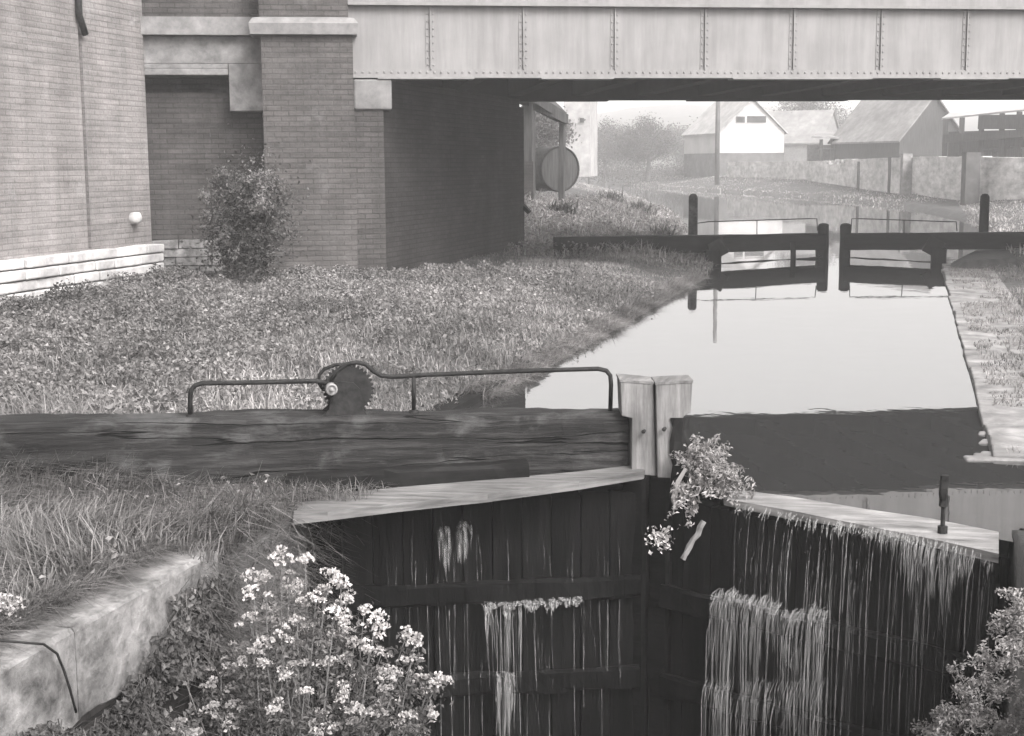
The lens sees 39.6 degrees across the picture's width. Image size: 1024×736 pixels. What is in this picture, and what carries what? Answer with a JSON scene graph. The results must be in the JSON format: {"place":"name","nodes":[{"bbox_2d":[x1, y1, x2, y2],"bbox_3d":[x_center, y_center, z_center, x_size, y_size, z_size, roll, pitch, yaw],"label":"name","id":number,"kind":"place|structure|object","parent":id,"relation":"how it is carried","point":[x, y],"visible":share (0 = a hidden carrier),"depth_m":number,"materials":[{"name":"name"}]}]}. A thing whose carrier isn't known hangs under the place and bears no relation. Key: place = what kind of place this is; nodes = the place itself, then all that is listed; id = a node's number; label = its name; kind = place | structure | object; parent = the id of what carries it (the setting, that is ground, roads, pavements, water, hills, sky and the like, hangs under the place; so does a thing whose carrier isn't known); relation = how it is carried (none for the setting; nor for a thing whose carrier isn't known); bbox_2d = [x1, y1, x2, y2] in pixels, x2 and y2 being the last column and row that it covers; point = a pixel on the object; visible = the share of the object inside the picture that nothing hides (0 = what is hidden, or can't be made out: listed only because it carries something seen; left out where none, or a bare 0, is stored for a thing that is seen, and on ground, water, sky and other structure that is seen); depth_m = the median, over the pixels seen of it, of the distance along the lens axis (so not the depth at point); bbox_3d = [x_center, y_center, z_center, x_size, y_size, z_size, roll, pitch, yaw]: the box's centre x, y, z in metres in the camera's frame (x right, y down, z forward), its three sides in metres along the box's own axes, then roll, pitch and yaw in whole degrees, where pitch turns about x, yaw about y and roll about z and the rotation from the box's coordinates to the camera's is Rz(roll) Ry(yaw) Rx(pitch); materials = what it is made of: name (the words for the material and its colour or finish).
{"place":"outdoors","nodes":[
{"label":"outdoors","id":0,"kind":"place"},
{"bbox_2d":[0,250,711,413],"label":"bank grass","id":1,"kind":"structure","parent":0,"point":[675,286],"depth_m":15.43,"materials":[{"name":"grey plant"}]},
{"bbox_2d":[0,170,1023,735],"bbox_3d":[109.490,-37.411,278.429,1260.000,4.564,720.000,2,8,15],"label":"ground","id":2,"kind":"structure","parent":0,"point":[1002,260],"depth_m":20.94,"materials":[{"name":"plant"}]},
{"bbox_2d":[0,590,25,621],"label":"flower","id":3,"kind":"object","parent":2,"relation":"on","point":[4,606],"visible":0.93,"depth_m":6.57,"materials":[{"name":"white plant"}]},
{"bbox_2d":[0,0,163,309],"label":"wing wall","id":4,"kind":"structure","parent":2,"relation":"on","point":[74,181],"depth_m":20.67,"materials":[{"name":"brick"}]},
{"bbox_2d":[129,212,141,223],"bbox_3d":[-5.955,-2.355,22.396,0.256,0.204,0.198,2,8,15],"label":"wall lamp","id":5,"kind":"object","parent":4,"relation":"attached to","point":[135,217],"visible":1,"depth_m":22.32,"materials":[{"name":"white glass"}]},
{"bbox_2d":[0,513,310,735],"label":"stone wall","id":6,"kind":"structure","parent":2,"relation":"on","point":[103,652],"depth_m":6.86,"materials":[{"name":"stone"}]},
{"bbox_2d":[0,639,76,712],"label":"iron strap","id":7,"kind":"object","parent":6,"relation":"attached to","point":[61,665],"visible":1,"depth_m":6.34,"materials":[{"name":"black metal"}]},
{"bbox_2d":[9,512,338,735],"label":"ivy","id":8,"kind":"object","parent":6,"relation":"attached to","point":[142,698],"visible":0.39,"depth_m":7.35,"materials":[{"name":"grey plant"}]},
{"bbox_2d":[0,376,400,726],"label":"long grass","id":9,"kind":"structure","parent":2,"relation":"on","point":[46,559],"depth_m":8.09,"materials":[{"name":"grey plant"}]},
{"bbox_2d":[140,0,267,271],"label":"recessed wall","id":10,"kind":"structure","parent":2,"relation":"on","point":[203,68],"depth_m":23.19,"materials":[{"name":"brick"}]},
{"bbox_2d":[180,123,315,285],"bbox_3d":[-4.013,-2.348,21.615,2.044,2.708,1.450,2,8,15],"label":"elder bush","id":11,"kind":"object","parent":2,"relation":"on","point":[233,219],"visible":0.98,"depth_m":21.41,"materials":[{"name":"grey plant"}]},
{"bbox_2d":[170,545,453,735],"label":"flowering bush","id":12,"kind":"object","parent":2,"relation":"on","point":[276,721],"visible":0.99,"depth_m":7.44,"materials":[{"name":"white plant"}]},
{"bbox_2d":[0,360,655,735],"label":"lock gate","id":13,"kind":"structure","parent":2,"relation":"on","point":[532,593],"depth_m":9.51,"materials":[{"name":"brown wood"}]},
{"bbox_2d":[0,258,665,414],"bbox_3d":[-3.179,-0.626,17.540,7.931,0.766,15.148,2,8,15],"label":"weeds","id":14,"kind":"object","parent":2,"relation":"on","point":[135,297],"visible":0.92,"depth_m":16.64,"materials":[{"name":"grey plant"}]},
{"bbox_2d":[248,0,523,275],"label":"bridge abutment","id":15,"kind":"object","parent":2,"relation":"on","point":[397,174],"visible":0.9,"depth_m":23.05,"materials":[{"name":"brick"}]},
{"bbox_2d":[348,0,1023,101],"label":"girder bridge","id":16,"kind":"structure","parent":15,"relation":"on","point":[663,50],"depth_m":23.64,"materials":[{"name":"paint"}]},
{"bbox_2d":[424,379,505,410],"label":"lock wall","id":17,"kind":"structure","parent":2,"relation":"on","point":[467,400],"depth_m":12.92,"materials":[{"name":"grey stone"}]},
{"bbox_2d":[519,102,568,203],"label":"canopy shed","id":18,"kind":"structure","parent":2,"relation":"on","point":[554,111],"depth_m":40.19,"materials":[{"name":"wood"}]},
{"bbox_2d":[521,106,585,148],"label":"tree","id":19,"kind":"object","parent":2,"relation":"on","point":[547,130],"visible":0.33,"depth_m":68.77,"materials":[{"name":"grey plant"}]},
{"bbox_2d":[542,199,579,217],"bbox_3d":[1.268,-4.288,38.018,1.114,0.528,1.310,2,8,15],"label":"bank weed","id":20,"kind":"object","parent":2,"relation":"on","point":[564,207],"visible":0.59,"depth_m":37.93,"materials":[{"name":"grey plant"}]},
{"bbox_2d":[564,102,597,176],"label":"tall house","id":21,"kind":"structure","parent":2,"relation":"on","point":[585,151],"depth_m":87.72,"materials":[{"name":"white paint"}]},
{"bbox_2d":[579,117,584,122],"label":"window","id":22,"kind":"structure","parent":21,"relation":"in","point":[581,119],"depth_m":87.41,"materials":[{"name":"grey glass"}]},
{"bbox_2d":[504,188,717,271],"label":"rough grass","id":23,"kind":"structure","parent":2,"relation":"on","point":[606,216],"depth_m":35.95,"materials":[{"name":"grey plant"}]},
{"bbox_2d":[523,204,530,213],"bbox_3d":[0.294,-3.537,31.500,0.245,0.245,0.318,1,8,8],"label":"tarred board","id":24,"kind":"object","parent":23,"relation":"on","point":[526,209],"visible":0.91,"depth_m":31.36,"materials":[{"name":"black wood"}]},
{"bbox_2d":[535,146,579,191],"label":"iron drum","id":25,"kind":"object","parent":23,"relation":"on","point":[546,168],"visible":0.7,"depth_m":44.98,"materials":[{"name":"grey metal"}]},
{"bbox_2d":[597,115,637,183],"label":"tree","id":26,"kind":"object","parent":2,"relation":"on","point":[604,140],"visible":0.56,"depth_m":152.79,"materials":[{"name":"grey plant"}]},
{"bbox_2d":[579,155,690,184],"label":"hedge","id":27,"kind":"object","parent":2,"relation":"on","point":[620,172],"visible":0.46,"depth_m":136.77,"materials":[{"name":"grey plant"}]},
{"bbox_2d":[606,112,678,181],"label":"tree","id":28,"kind":"object","parent":2,"relation":"on","point":[636,145],"visible":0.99,"depth_m":139.16,"materials":[{"name":"grey plant"}]},
{"bbox_2d":[626,198,659,214],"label":"bank weed","id":29,"kind":"object","parent":2,"relation":"on","point":[641,205],"visible":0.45,"depth_m":48.65,"materials":[{"name":"grey plant"}]},
{"bbox_2d":[642,221,682,234],"bbox_3d":[3.814,-3.500,36.498,1.193,0.534,1.211,-3,8,-15],"label":"bank weed","id":30,"kind":"object","parent":2,"relation":"on","point":[661,231],"visible":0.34,"depth_m":36.34,"materials":[{"name":"grey plant"}]},
{"bbox_2d":[652,116,697,166],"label":"tree","id":31,"kind":"object","parent":2,"relation":"on","point":[679,132],"visible":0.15,"depth_m":182.84,"materials":[{"name":"grey plant"}]},
{"bbox_2d":[553,218,828,264],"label":"lock gate","id":32,"kind":"structure","parent":2,"relation":"on","point":[714,248],"depth_m":31.13,"materials":[{"name":"wood"}]},
{"bbox_2d":[688,194,697,234],"bbox_3d":[4.403,-3.510,34.603,0.238,1.457,0.238,2,8,15],"label":"bollard","id":33,"kind":"object","parent":2,"relation":"on","point":[693,215],"visible":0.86,"depth_m":34.49,"materials":[{"name":"grey wood"}]},
{"bbox_2d":[714,102,719,184],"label":"telegraph pole","id":34,"kind":"object","parent":2,"relation":"on","point":[717,150],"visible":0.66,"depth_m":111.50,"materials":[{"name":"wood"}]},
{"bbox_2d":[681,101,787,177],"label":"white house","id":35,"kind":"structure","parent":2,"relation":"on","point":[753,131],"depth_m":127.87,"materials":[{"name":"paint"}]},
{"bbox_2d":[735,116,744,122],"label":"window","id":36,"kind":"structure","parent":35,"relation":"in","point":[738,119],"depth_m":126.85,"materials":[{"name":"grey glass"}]},
{"bbox_2d":[746,115,766,122],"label":"window","id":37,"kind":"structure","parent":35,"relation":"in","point":[749,118],"depth_m":127.23,"materials":[{"name":"grey glass"}]},
{"bbox_2d":[573,174,1023,256],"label":"bank grass","id":38,"kind":"structure","parent":2,"relation":"on","point":[1001,229],"depth_m":78.47,"materials":[{"name":"grey plant"}]},
{"bbox_2d":[767,110,838,161],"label":"cottage","id":39,"kind":"structure","parent":2,"relation":"on","point":[801,127],"depth_m":148.61,"materials":[{"name":"grey stone"}]},
{"bbox_2d":[760,101,852,125],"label":"tree","id":40,"kind":"object","parent":2,"relation":"on","point":[808,105],"visible":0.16,"depth_m":153.40,"materials":[{"name":"grey plant"}]},
{"bbox_2d":[807,131,839,160],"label":"lean to","id":41,"kind":"object","parent":2,"relation":"on","point":[820,152],"visible":0.38,"depth_m":104.95,"materials":[{"name":"grey stone"}]},
{"bbox_2d":[647,375,1008,735],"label":"lock gate","id":42,"kind":"structure","parent":2,"relation":"on","point":[774,615],"depth_m":8.95,"materials":[{"name":"wood"}]},
{"bbox_2d":[681,520,705,560],"bbox_3d":[1.159,1.101,9.099,0.167,0.259,0.039,-2,8,-12],"label":"broken stick","id":43,"kind":"object","parent":42,"relation":"attached to","point":[694,538],"visible":1,"depth_m":9.09,"materials":[{"name":"grey wood"}]},
{"bbox_2d":[644,468,755,554],"bbox_3d":[1.219,0.934,9.272,0.722,0.555,0.156,-1,8,-1],"label":"hanging weed","id":44,"kind":"object","parent":42,"relation":"hanging from","point":[675,490],"visible":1,"depth_m":9.24,"materials":[{"name":"grey plant"}]},
{"bbox_2d":[667,432,755,527],"bbox_3d":[1.271,0.736,9.281,0.550,0.630,0.537,-6,10,-32],"label":"mitre weed","id":45,"kind":"object","parent":42,"relation":"on","point":[706,465],"visible":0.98,"depth_m":9.26,"materials":[{"name":"grey plant"}]},
{"bbox_2d":[839,110,851,126],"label":"tree","id":46,"kind":"object","parent":2,"relation":"on","point":[845,118],"depth_m":184.78,"materials":[{"name":"grey plant"}]},
{"bbox_2d":[856,162,859,190],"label":"wooden post","id":47,"kind":"object","parent":2,"relation":"on","point":[858,175],"visible":0.88,"depth_m":86.05,"materials":[{"name":"grey wood"}]},
{"bbox_2d":[727,152,1023,204],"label":"boundary wall","id":48,"kind":"structure","parent":2,"relation":"on","point":[967,178],"depth_m":73.10,"materials":[{"name":"stone"}]},
{"bbox_2d":[825,159,844,163],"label":"stone heap","id":49,"kind":"object","parent":48,"relation":"on","point":[836,161],"visible":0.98,"depth_m":91.83,"materials":[{"name":"grey stone"}]},
{"bbox_2d":[887,157,890,194],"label":"wooden post","id":50,"kind":"object","parent":2,"relation":"on","point":[889,175],"visible":0.88,"depth_m":78.06,"materials":[{"name":"grey wood"}]},
{"bbox_2d":[827,100,958,159],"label":"barn","id":51,"kind":"structure","parent":2,"relation":"on","point":[868,129],"depth_m":97.32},
{"bbox_2d":[839,218,1023,262],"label":"lock gate","id":52,"kind":"structure","parent":2,"relation":"on","point":[936,246],"depth_m":31.61,"materials":[{"name":"wood"}]},
{"bbox_2d":[941,264,1023,460],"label":"lock wall","id":53,"kind":"structure","parent":2,"relation":"on","point":[1004,425],"depth_m":15.14,"materials":[{"name":"stone"}]},
{"bbox_2d":[910,587,1023,735],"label":"flowering bush","id":54,"kind":"object","parent":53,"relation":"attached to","point":[999,689],"visible":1,"depth_m":6.28,"materials":[{"name":"grey plant"}]},
{"bbox_2d":[942,105,1023,156],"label":"timber shed","id":55,"kind":"structure","parent":2,"relation":"on","point":[960,141],"depth_m":81.66,"materials":[{"name":"grey wood"}]},
{"bbox_2d":[979,194,989,231],"bbox_3d":[11.314,-3.500,34.096,0.235,1.354,0.235,2,8,15],"label":"post","id":56,"kind":"object","parent":2,"relation":"on","point":[984,213],"visible":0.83,"depth_m":33.98,"materials":[{"name":"black wood"}]},
{"bbox_2d":[947,146,1023,156],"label":"timber stack","id":57,"kind":"object","parent":2,"relation":"on","point":[1009,151],"visible":0.16,"depth_m":81.74,"materials":[{"name":"grey wood"}]},
{"bbox_2d":[948,263,1023,452],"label":"bank grass","id":58,"kind":"structure","parent":2,"relation":"on","point":[1007,303],"depth_m":19.26,"materials":[{"name":"grey plant"}]},
{"bbox_2d":[592,188,628,204],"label":"bank weed","id":59,"kind":"object","parent":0,"point":[612,195],"visible":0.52,"depth_m":54.27,"materials":[{"name":"grey plant"}]},
{"bbox_2d":[468,182,1023,541],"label":"canal water","id":60,"kind":"structure","parent":0,"point":[833,378],"depth_m":15.23,"materials":[{"name":"black liquid"}]},
{"bbox_2d":[519,100,1023,113],"label":"sky","id":61,"kind":"structure","parent":0,"point":[952,105],"materials":[{"name":"white"}]},
{"bbox_2d":[545,105,1023,170],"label":"hills","id":62,"kind":"structure","parent":0,"point":[671,114],"depth_m":342.61,"materials":[{"name":"grey plant"}]}
]}

